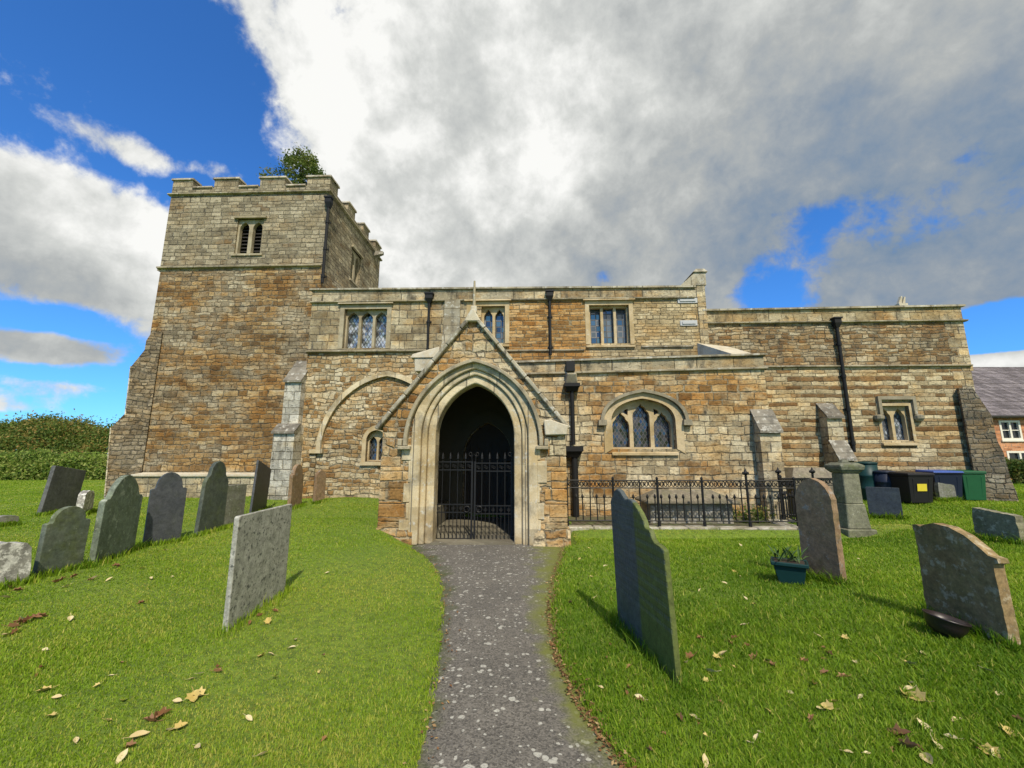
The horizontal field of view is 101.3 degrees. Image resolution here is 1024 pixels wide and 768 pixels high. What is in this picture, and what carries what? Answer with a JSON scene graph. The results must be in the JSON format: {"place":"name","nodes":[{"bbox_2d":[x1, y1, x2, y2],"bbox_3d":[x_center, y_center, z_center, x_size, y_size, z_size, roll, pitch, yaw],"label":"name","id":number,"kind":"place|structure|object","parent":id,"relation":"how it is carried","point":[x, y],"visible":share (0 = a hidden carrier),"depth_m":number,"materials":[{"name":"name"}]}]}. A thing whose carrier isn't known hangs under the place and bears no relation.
{"place":"outdoors","nodes":[
{"label":"outdoors","id":0,"kind":"place"},
{"bbox_2d":[0,479,1023,767],"bbox_3d":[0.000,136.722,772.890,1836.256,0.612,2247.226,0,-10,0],"label":"ground","id":1,"kind":"structure","parent":0,"point":[318,622],"depth_m":3.28,"materials":[{"name":"plant"}]},
{"bbox_2d":[0,515,18,522],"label":"headstone","id":2,"kind":"object","parent":1,"relation":"on","point":[3,518],"visible":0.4,"depth_m":7.76,"materials":[{"name":"grey stone"}]},
{"bbox_2d":[1,621,20,626],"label":"fallen leaf","id":3,"kind":"object","parent":1,"relation":"on","point":[14,624],"visible":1,"depth_m":3.46,"materials":[{"name":"brown plant"}]},
{"bbox_2d":[10,627,20,634],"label":"fallen leaf","id":4,"kind":"object","parent":1,"relation":"on","point":[13,630],"visible":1,"depth_m":3.39,"materials":[{"name":"brown plant"}]},
{"bbox_2d":[9,587,22,590],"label":"fallen leaf","id":5,"kind":"object","parent":1,"relation":"on","point":[17,589],"visible":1,"depth_m":4.25,"materials":[{"name":"brown plant"}]},
{"bbox_2d":[0,542,31,584],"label":"headstone","id":6,"kind":"object","parent":1,"relation":"on","point":[15,559],"visible":0.61,"depth_m":4.49,"materials":[{"name":"white stone"}]},
{"bbox_2d":[12,617,33,622],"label":"fallen leaf","id":7,"kind":"object","parent":1,"relation":"on","point":[19,620],"visible":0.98,"depth_m":3.55,"materials":[{"name":"brown plant"}]},
{"bbox_2d":[21,615,33,623],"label":"fallen leaf","id":8,"kind":"object","parent":1,"relation":"on","point":[28,617],"visible":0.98,"depth_m":3.59,"materials":[{"name":"brown plant"}]},
{"bbox_2d":[36,684,59,690],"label":"fallen leaf","id":9,"kind":"object","parent":1,"relation":"on","point":[45,688],"visible":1,"depth_m":2.69,"materials":[{"name":"yellow plant"}]},
{"bbox_2d":[0,441,107,479],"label":"hedge","id":10,"kind":"object","parent":1,"relation":"on","point":[30,464],"visible":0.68,"depth_m":26.36,"materials":[{"name":"green plant"}]},
{"bbox_2d":[51,694,63,697],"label":"fallen leaf","id":11,"kind":"object","parent":1,"relation":"on","point":[57,695],"visible":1,"depth_m":2.62,"materials":[{"name":"beige plant"}]},
{"bbox_2d":[0,408,119,473],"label":"hedgerow","id":12,"kind":"object","parent":1,"relation":"on","point":[41,432],"visible":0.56,"depth_m":36.59,"materials":[{"name":"green plant"}]},
{"bbox_2d":[32,506,90,576],"bbox_3d":[-5.361,1.977,5.002,0.070,1.011,0.451,1,-10,9],"label":"headstone","id":13,"kind":"object","parent":1,"relation":"on","point":[63,536],"visible":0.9,"depth_m":4.99,"materials":[{"name":"stone"}]},
{"bbox_2d":[37,466,85,515],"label":"headstone","id":14,"kind":"object","parent":1,"relation":"on","point":[63,487],"visible":0.71,"depth_m":9.63,"materials":[{"name":"grey stone"}]},
{"bbox_2d":[76,490,94,510],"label":"headstone","id":15,"kind":"object","parent":1,"relation":"on","point":[85,499],"visible":0.44,"depth_m":9.23,"materials":[{"name":"white stone"}]},
{"bbox_2d":[88,475,142,563],"bbox_3d":[-5.415,1.937,5.774,0.070,1.346,0.930,4,-11,-17],"label":"headstone","id":16,"kind":"object","parent":1,"relation":"on","point":[117,518],"visible":0.87,"depth_m":5.70,"materials":[{"name":"stone"}]},
{"bbox_2d":[116,748,127,763],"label":"fallen leaf","id":17,"kind":"object","parent":1,"relation":"on","point":[121,755],"visible":0.97,"depth_m":2.14,"materials":[{"name":"beige plant"}]},
{"bbox_2d":[122,739,135,747],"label":"fallen leaf","id":18,"kind":"object","parent":1,"relation":"on","point":[130,743],"visible":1,"depth_m":2.23,"materials":[{"name":"brown plant"}]},
{"bbox_2d":[122,730,149,738],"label":"fallen leaf","id":19,"kind":"object","parent":1,"relation":"on","point":[139,733],"visible":1,"depth_m":2.32,"materials":[{"name":"beige plant"}]},
{"bbox_2d":[143,713,163,720],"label":"fallen leaf","id":20,"kind":"object","parent":1,"relation":"on","point":[150,718],"visible":1,"depth_m":2.44,"materials":[{"name":"brown plant"}]},
{"bbox_2d":[143,707,171,719],"bbox_3d":[-2.097,1.948,2.493,0.135,0.043,0.053,-3,-33,-29],"label":"fallen leaf","id":21,"kind":"object","parent":1,"relation":"on","point":[163,710],"visible":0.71,"depth_m":2.50,"materials":[{"name":"brown plant"}]},
{"bbox_2d":[143,472,186,542],"bbox_3d":[-5.477,2.083,6.636,0.055,1.349,0.468,-7,-12,36],"label":"headstone","id":22,"kind":"object","parent":1,"relation":"on","point":[165,508],"visible":0.88,"depth_m":6.63,"materials":[{"name":"grey stone"}]},
{"bbox_2d":[169,720,187,730],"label":"fallen leaf","id":23,"kind":"object","parent":1,"relation":"on","point":[180,723],"visible":1,"depth_m":2.40,"materials":[{"name":"beige plant"}]},
{"bbox_2d":[173,698,185,701],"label":"fallen leaf","id":24,"kind":"object","parent":1,"relation":"on","point":[177,700],"visible":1,"depth_m":2.62,"materials":[{"name":"beige plant"}]},
{"bbox_2d":[185,687,201,701],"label":"fallen leaf","id":25,"kind":"object","parent":1,"relation":"on","point":[192,696],"visible":1,"depth_m":2.66,"materials":[{"name":"yellow plant"}]},
{"bbox_2d":[192,686,206,695],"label":"fallen leaf","id":26,"kind":"object","parent":1,"relation":"on","point":[202,690],"visible":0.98,"depth_m":2.71,"materials":[{"name":"yellow plant"}]},
{"bbox_2d":[194,461,228,535],"bbox_3d":[-5.350,2.139,7.515,0.070,1.498,0.661,0,-12,1],"label":"headstone","id":27,"kind":"object","parent":1,"relation":"on","point":[212,503],"visible":0.8,"depth_m":7.48,"materials":[{"name":"grey stone"}]},
{"bbox_2d":[224,484,246,525],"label":"headstone","id":28,"kind":"object","parent":1,"relation":"on","point":[235,501],"visible":0.58,"depth_m":8.02,"materials":[{"name":"grey stone"}]},
{"bbox_2d":[243,713,251,720],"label":"fallen leaf","id":29,"kind":"object","parent":1,"relation":"on","point":[248,717],"visible":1,"depth_m":2.46,"materials":[{"name":"beige plant"}]},
{"bbox_2d":[222,504,291,631],"bbox_3d":[-2.457,1.841,4.109,0.045,1.189,1.034,1,-10,-3],"label":"headstone","id":30,"kind":"object","parent":1,"relation":"on","point":[257,571],"visible":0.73,"depth_m":3.99,"materials":[{"name":"grey stone"}]},
{"bbox_2d":[249,460,270,512],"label":"headstone","id":31,"kind":"object","parent":1,"relation":"on","point":[260,489],"visible":0.67,"depth_m":10.00,"materials":[{"name":"grey stone"}]},
{"bbox_2d":[264,616,271,622],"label":"fallen leaf","id":32,"kind":"object","parent":1,"relation":"on","point":[267,619],"visible":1,"depth_m":3.75,"materials":[{"name":"yellow plant"}]},
{"bbox_2d":[256,146,325,184],"bbox_3d":[-12.992,-4.522,24.687,4.139,20.322,3.970,0,-10,0],"label":"tree","id":33,"kind":"object","parent":1,"relation":"on","point":[302,159],"visible":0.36,"depth_m":25.35,"materials":[{"name":"green plant"}]},
{"bbox_2d":[287,464,303,506],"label":"headstone","id":34,"kind":"object","parent":1,"relation":"on","point":[296,480],"visible":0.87,"depth_m":10.66,"materials":[{"name":"brown stone"}]},
{"bbox_2d":[313,470,325,501],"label":"headstone","id":35,"kind":"object","parent":1,"relation":"on","point":[319,485],"visible":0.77,"depth_m":11.24,"materials":[{"name":"brown stone"}]},
{"bbox_2d":[403,545,639,767],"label":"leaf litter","id":36,"kind":"object","parent":1,"relation":"on","point":[594,727],"visible":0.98,"depth_m":2.88,"materials":[{"name":"brown plant"}]},
{"bbox_2d":[104,175,1018,546],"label":"church","id":37,"kind":"structure","parent":1,"relation":"on","point":[286,335],"depth_m":12.88,"materials":[{"name":"stone"}]},
{"bbox_2d":[230,215,266,255],"bbox_3d":[-9.150,-5.109,14.861,1.145,1.472,0.640,0,-10,2],"label":"belfry window","id":38,"kind":"structure","parent":37,"relation":"in","point":[254,233],"depth_m":14.78,"materials":[{"name":"beige stone"}]},
{"bbox_2d":[349,245,363,287],"bbox_3d":[-6.414,-4.717,17.103,0.290,1.472,1.100,0,-10,2],"label":"belfry window","id":39,"kind":"structure","parent":37,"relation":"in","point":[355,260],"depth_m":17.12,"materials":[{"name":"beige stone"}]},
{"bbox_2d":[337,302,393,349],"bbox_3d":[-4.716,-1.818,13.594,1.799,1.662,0.430,0,-10,2],"label":"window","id":40,"kind":"structure","parent":37,"relation":"in","point":[370,328],"depth_m":13.69,"materials":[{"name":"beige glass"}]},
{"bbox_2d":[359,425,382,464],"bbox_3d":[-4.160,1.887,12.982,0.900,1.227,0.380,0,-10,2],"label":"window","id":41,"kind":"structure","parent":37,"relation":"in","point":[375,440],"depth_m":13.02,"materials":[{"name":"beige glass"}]},
{"bbox_2d":[464,299,510,346],"bbox_3d":[-0.766,-1.927,13.473,1.495,1.585,0.430,0,-10,2],"label":"window","id":42,"kind":"structure","parent":37,"relation":"in","point":[496,320],"depth_m":13.53,"materials":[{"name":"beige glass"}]},
{"bbox_2d":[465,424,510,516],"bbox_3d":[-0.626,2.272,11.182,1.238,2.419,0.085,0,-10,2],"label":"church door","id":43,"kind":"structure","parent":37,"relation":"in","point":[488,439],"depth_m":11.15,"materials":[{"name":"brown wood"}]},
{"bbox_2d":[583,298,635,347],"bbox_3d":[3.072,-1.903,13.333,1.630,1.591,0.430,0,-10,2],"label":"window","id":44,"kind":"structure","parent":37,"relation":"in","point":[603,325],"depth_m":13.43,"materials":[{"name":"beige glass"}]},
{"bbox_2d":[598,389,692,454],"bbox_3d":[3.454,1.013,11.098,2.399,1.718,0.540,0,-10,2],"label":"window","id":45,"kind":"structure","parent":37,"relation":"in","point":[637,424],"depth_m":11.17,"materials":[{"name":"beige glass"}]},
{"bbox_2d":[873,396,924,444],"bbox_3d":[11.418,1.097,12.485,1.403,1.446,0.464,0,-10,2],"label":"window","id":46,"kind":"structure","parent":37,"relation":"in","point":[892,419],"depth_m":12.49,"materials":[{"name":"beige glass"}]},
{"bbox_2d":[611,489,682,685],"bbox_3d":[1.090,1.693,3.554,0.045,1.519,1.164,0,-10,-6],"label":"headstone","id":47,"kind":"object","parent":1,"relation":"on","point":[645,597],"visible":0.9,"depth_m":3.44,"materials":[{"name":"stone"}]},
{"bbox_2d":[569,516,779,525],"bbox_3d":[3.625,3.325,9.772,4.901,0.255,1.557,0,-10,2],"label":"earth bed","id":48,"kind":"object","parent":1,"relation":"on","point":[591,523],"depth_m":9.45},
{"bbox_2d":[733,503,779,522],"bbox_3d":[5.421,3.041,9.727,1.311,0.601,0.822,0,-10,2],"label":"weed clump","id":49,"kind":"object","parent":48,"relation":"on","point":[761,513],"visible":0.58,"depth_m":9.57,"materials":[{"name":"green plant"}]},
{"bbox_2d":[635,489,739,523],"bbox_3d":[4.076,2.933,9.881,2.095,0.865,0.990,0,-10,2],"label":"chest tomb","id":50,"kind":"object","parent":1,"relation":"on","point":[708,499],"visible":0.68,"depth_m":9.52,"materials":[{"name":"stone"}]},
{"bbox_2d":[685,651,696,658],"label":"fallen leaf","id":51,"kind":"object","parent":1,"relation":"on","point":[690,654],"visible":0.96,"depth_m":3.29,"materials":[{"name":"brown plant"}]},
{"bbox_2d":[566,467,832,533],"bbox_3d":[4.516,2.644,9.464,6.751,1.490,1.380,0,-10,2],"label":"iron railing","id":52,"kind":"object","parent":1,"relation":"on","point":[782,496],"visible":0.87,"depth_m":8.98,"materials":[{"name":"black metal"}]},
{"bbox_2d":[702,753,708,767],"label":"fallen leaf","id":53,"kind":"object","parent":1,"relation":"on","point":[704,757],"visible":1,"depth_m":2.17,"materials":[{"name":"beige plant"}]},
{"bbox_2d":[767,544,808,585],"bbox_3d":[3.295,2.157,5.027,0.500,0.446,0.396,-6,-12,31],"label":"trough planter","id":54,"kind":"object","parent":1,"relation":"on","point":[790,570],"visible":0.97,"depth_m":4.96,"materials":[{"name":"teal plastic"}]},
{"bbox_2d":[784,467,833,516],"bbox_3d":[7.599,2.835,10.815,1.198,1.344,0.900,0,-10,2],"label":"chest tomb","id":55,"kind":"object","parent":1,"relation":"on","point":[797,472],"visible":0.32,"depth_m":10.59,"materials":[{"name":"stone"}]},
{"bbox_2d":[795,478,846,583],"bbox_3d":[3.728,1.891,5.085,0.090,1.470,0.461,3,-10,-18],"label":"headstone","id":56,"kind":"object","parent":1,"relation":"on","point":[819,528],"visible":0.63,"depth_m":5.05,"materials":[{"name":"grey stone"}]},
{"bbox_2d":[820,668,828,673],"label":"fallen leaf","id":57,"kind":"object","parent":1,"relation":"on","point":[823,671],"visible":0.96,"depth_m":2.98,"materials":[{"name":"brown plant"}]},
{"bbox_2d":[820,699,833,709],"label":"fallen leaf","id":58,"kind":"object","parent":1,"relation":"on","point":[827,704],"visible":1,"depth_m":2.62,"materials":[{"name":"beige plant"}]},
{"bbox_2d":[836,672,850,676],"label":"fallen leaf","id":59,"kind":"object","parent":1,"relation":"on","point":[843,674],"visible":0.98,"depth_m":2.92,"materials":[{"name":"brown plant"}]},
{"bbox_2d":[824,459,876,537],"bbox_3d":[6.934,2.386,8.659,0.563,1.633,0.563,0,-10,2],"label":"pedestal monument","id":60,"kind":"object","parent":1,"relation":"on","point":[853,518],"visible":0.88,"depth_m":8.53,"materials":[{"name":"stone"}]},
{"bbox_2d":[854,461,877,500],"bbox_3d":[10.138,2.766,11.980,0.577,1.109,0.577,0,-10,0],"label":"water butt","id":61,"kind":"object","parent":1,"relation":"on","point":[866,476],"visible":0.47,"depth_m":11.81,"materials":[{"name":"teal plastic"}]},
{"bbox_2d":[865,487,902,518],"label":"headstone","id":62,"kind":"object","parent":1,"relation":"on","point":[882,500],"visible":0.7,"depth_m":9.58,"materials":[{"name":"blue stone"}]},
{"bbox_2d":[872,470,895,487],"bbox_3d":[10.364,2.831,11.649,0.547,0.875,0.547,0,-10,0],"label":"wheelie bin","id":63,"kind":"object","parent":1,"relation":"on","point":[881,478],"visible":0.46,"depth_m":11.54,"materials":[{"name":"blue plastic"}]},
{"bbox_2d":[887,723,910,735],"bbox_3d":[2.146,1.960,2.364,0.169,0.054,0.066,-33,-3,27],"label":"fallen leaf","id":64,"kind":"object","parent":1,"relation":"on","point":[896,729],"visible":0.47,"depth_m":2.36,"materials":[{"name":"brown plant"}]},
{"bbox_2d":[895,734,917,747],"bbox_3d":[2.107,1.941,2.275,0.066,0.053,0.169,-10,-31,-28],"label":"fallen leaf","id":65,"kind":"object","parent":1,"relation":"on","point":[909,743],"visible":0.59,"depth_m":2.25,"materials":[{"name":"brown plant"}]},
{"bbox_2d":[903,685,914,689],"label":"fallen leaf","id":66,"kind":"object","parent":1,"relation":"on","point":[908,687],"visible":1,"depth_m":2.75,"materials":[{"name":"beige plant"}]},
{"bbox_2d":[887,471,934,502],"bbox_3d":[10.644,2.793,11.347,0.762,0.843,0.960,1,-10,-4],"label":"wheelie bin","id":67,"kind":"object","parent":1,"relation":"on","point":[915,487],"visible":0.79,"depth_m":10.96,"materials":[{"name":"black plastic"}]},
{"bbox_2d":[906,686,933,701],"bbox_3d":[2.557,1.964,2.642,0.120,0.040,0.169,-23,-17,-14],"label":"fallen leaf","id":68,"kind":"object","parent":1,"relation":"on","point":[917,691],"visible":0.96,"depth_m":2.66,"materials":[{"name":"beige plant"}]},
{"bbox_2d":[915,746,932,763],"bbox_3d":[2.136,1.923,2.174,0.052,0.020,0.148,-27,-16,16],"label":"fallen leaf","id":69,"kind":"object","parent":1,"relation":"on","point":[928,757],"visible":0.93,"depth_m":2.16,"materials":[{"name":"beige plant"}]},
{"bbox_2d":[917,718,933,733],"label":"fallen leaf","id":70,"kind":"object","parent":1,"relation":"on","point":[919,720],"visible":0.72,"depth_m":2.41,"materials":[{"name":"beige plant"}]},
{"bbox_2d":[915,470,963,499],"bbox_3d":[12.023,2.862,11.885,0.747,0.864,0.942,-1,-10,8],"label":"wheelie bin","id":71,"kind":"object","parent":1,"relation":"on","point":[952,477],"visible":0.51,"depth_m":11.51,"materials":[{"name":"blue plastic"}]},
{"bbox_2d":[934,482,956,498],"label":"headstone","id":72,"kind":"object","parent":1,"relation":"on","point":[943,490],"visible":0.52,"depth_m":11.42,"materials":[{"name":"grey stone"}]},
{"bbox_2d":[922,609,971,637],"bbox_3d":[3.498,1.950,3.390,0.283,0.135,0.284,15,-7,-20],"label":"shallow bowl","id":73,"kind":"object","parent":1,"relation":"on","point":[941,623],"visible":0.99,"depth_m":3.33,"materials":[{"name":"brown plastic"}]},
{"bbox_2d":[943,733,962,738],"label":"fallen leaf","id":74,"kind":"object","parent":1,"relation":"on","point":[954,736],"visible":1,"depth_m":2.31,"materials":[{"name":"beige plant"}]},
{"bbox_2d":[912,523,1020,644],"bbox_3d":[3.783,1.753,3.507,0.085,1.097,0.682,0,-10,1],"label":"headstone","id":75,"kind":"object","parent":1,"relation":"on","point":[963,573],"visible":0.66,"depth_m":3.46,"materials":[{"name":"grey stone"}]},
{"bbox_2d":[953,470,986,499],"bbox_3d":[12.754,2.860,11.862,0.624,0.865,0.791,-1,-10,6],"label":"wheelie bin","id":76,"kind":"object","parent":1,"relation":"on","point":[973,484],"visible":0.54,"depth_m":11.54,"materials":[{"name":"green plastic"}]},
{"bbox_2d":[970,738,1000,758],"bbox_3d":[2.488,1.911,2.207,0.090,0.030,0.126,-16,5,-7],"label":"fallen leaf","id":77,"kind":"object","parent":1,"relation":"on","point":[987,744],"visible":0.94,"depth_m":2.20,"materials":[{"name":"beige plant"}]},
{"bbox_2d":[971,367,1023,460],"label":"brick house","id":78,"kind":"structure","parent":1,"relation":"on","point":[999,391],"depth_m":22.83,"materials":[{"name":"brick"}]},
{"bbox_2d":[998,420,1023,441],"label":"window","id":79,"kind":"structure","parent":78,"relation":"in","point":[1010,430],"depth_m":21.95,"materials":[{"name":"beige paint"}]},
{"bbox_2d":[1006,451,1023,460],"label":"window","id":80,"kind":"structure","parent":78,"relation":"in","point":[1013,455],"depth_m":21.72,"materials":[{"name":"beige paint"}]},
{"bbox_2d":[972,507,1023,542],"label":"headstone","id":81,"kind":"object","parent":1,"relation":"on","point":[992,522],"visible":0.57,"depth_m":6.62,"materials":[{"name":"grey stone"}]},
{"bbox_2d":[1000,723,1019,736],"bbox_3d":[2.736,1.911,2.307,0.110,0.026,0.078,2,8,-45],"label":"fallen leaf","id":82,"kind":"object","parent":1,"relation":"on","point":[1004,728],"visible":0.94,"depth_m":2.32,"materials":[{"name":"beige plant"}]},
{"bbox_2d":[1005,457,1023,483],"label":"hedge","id":83,"kind":"object","parent":1,"relation":"on","point":[1016,469],"visible":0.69,"depth_m":18.22,"materials":[{"name":"green plant"}]},
{"label":"fallen leaf","id":84,"kind":"object","parent":1,"relation":"on","visible":0},
{"bbox_2d":[25,613,42,617],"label":"fallen leaf","id":85,"kind":"object","parent":84,"relation":"on","point":[37,615],"visible":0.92,"depth_m":3.65,"materials":[{"name":"brown plant"}]},
{"bbox_2d":[0,0,1023,453],"label":"sky","id":86,"kind":"structure","parent":0,"point":[792,153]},
{"bbox_2d":[412,542,631,767],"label":"path","id":87,"kind":"structure","parent":0,"point":[510,704],"depth_m":3.11,"materials":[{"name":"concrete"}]}
]}

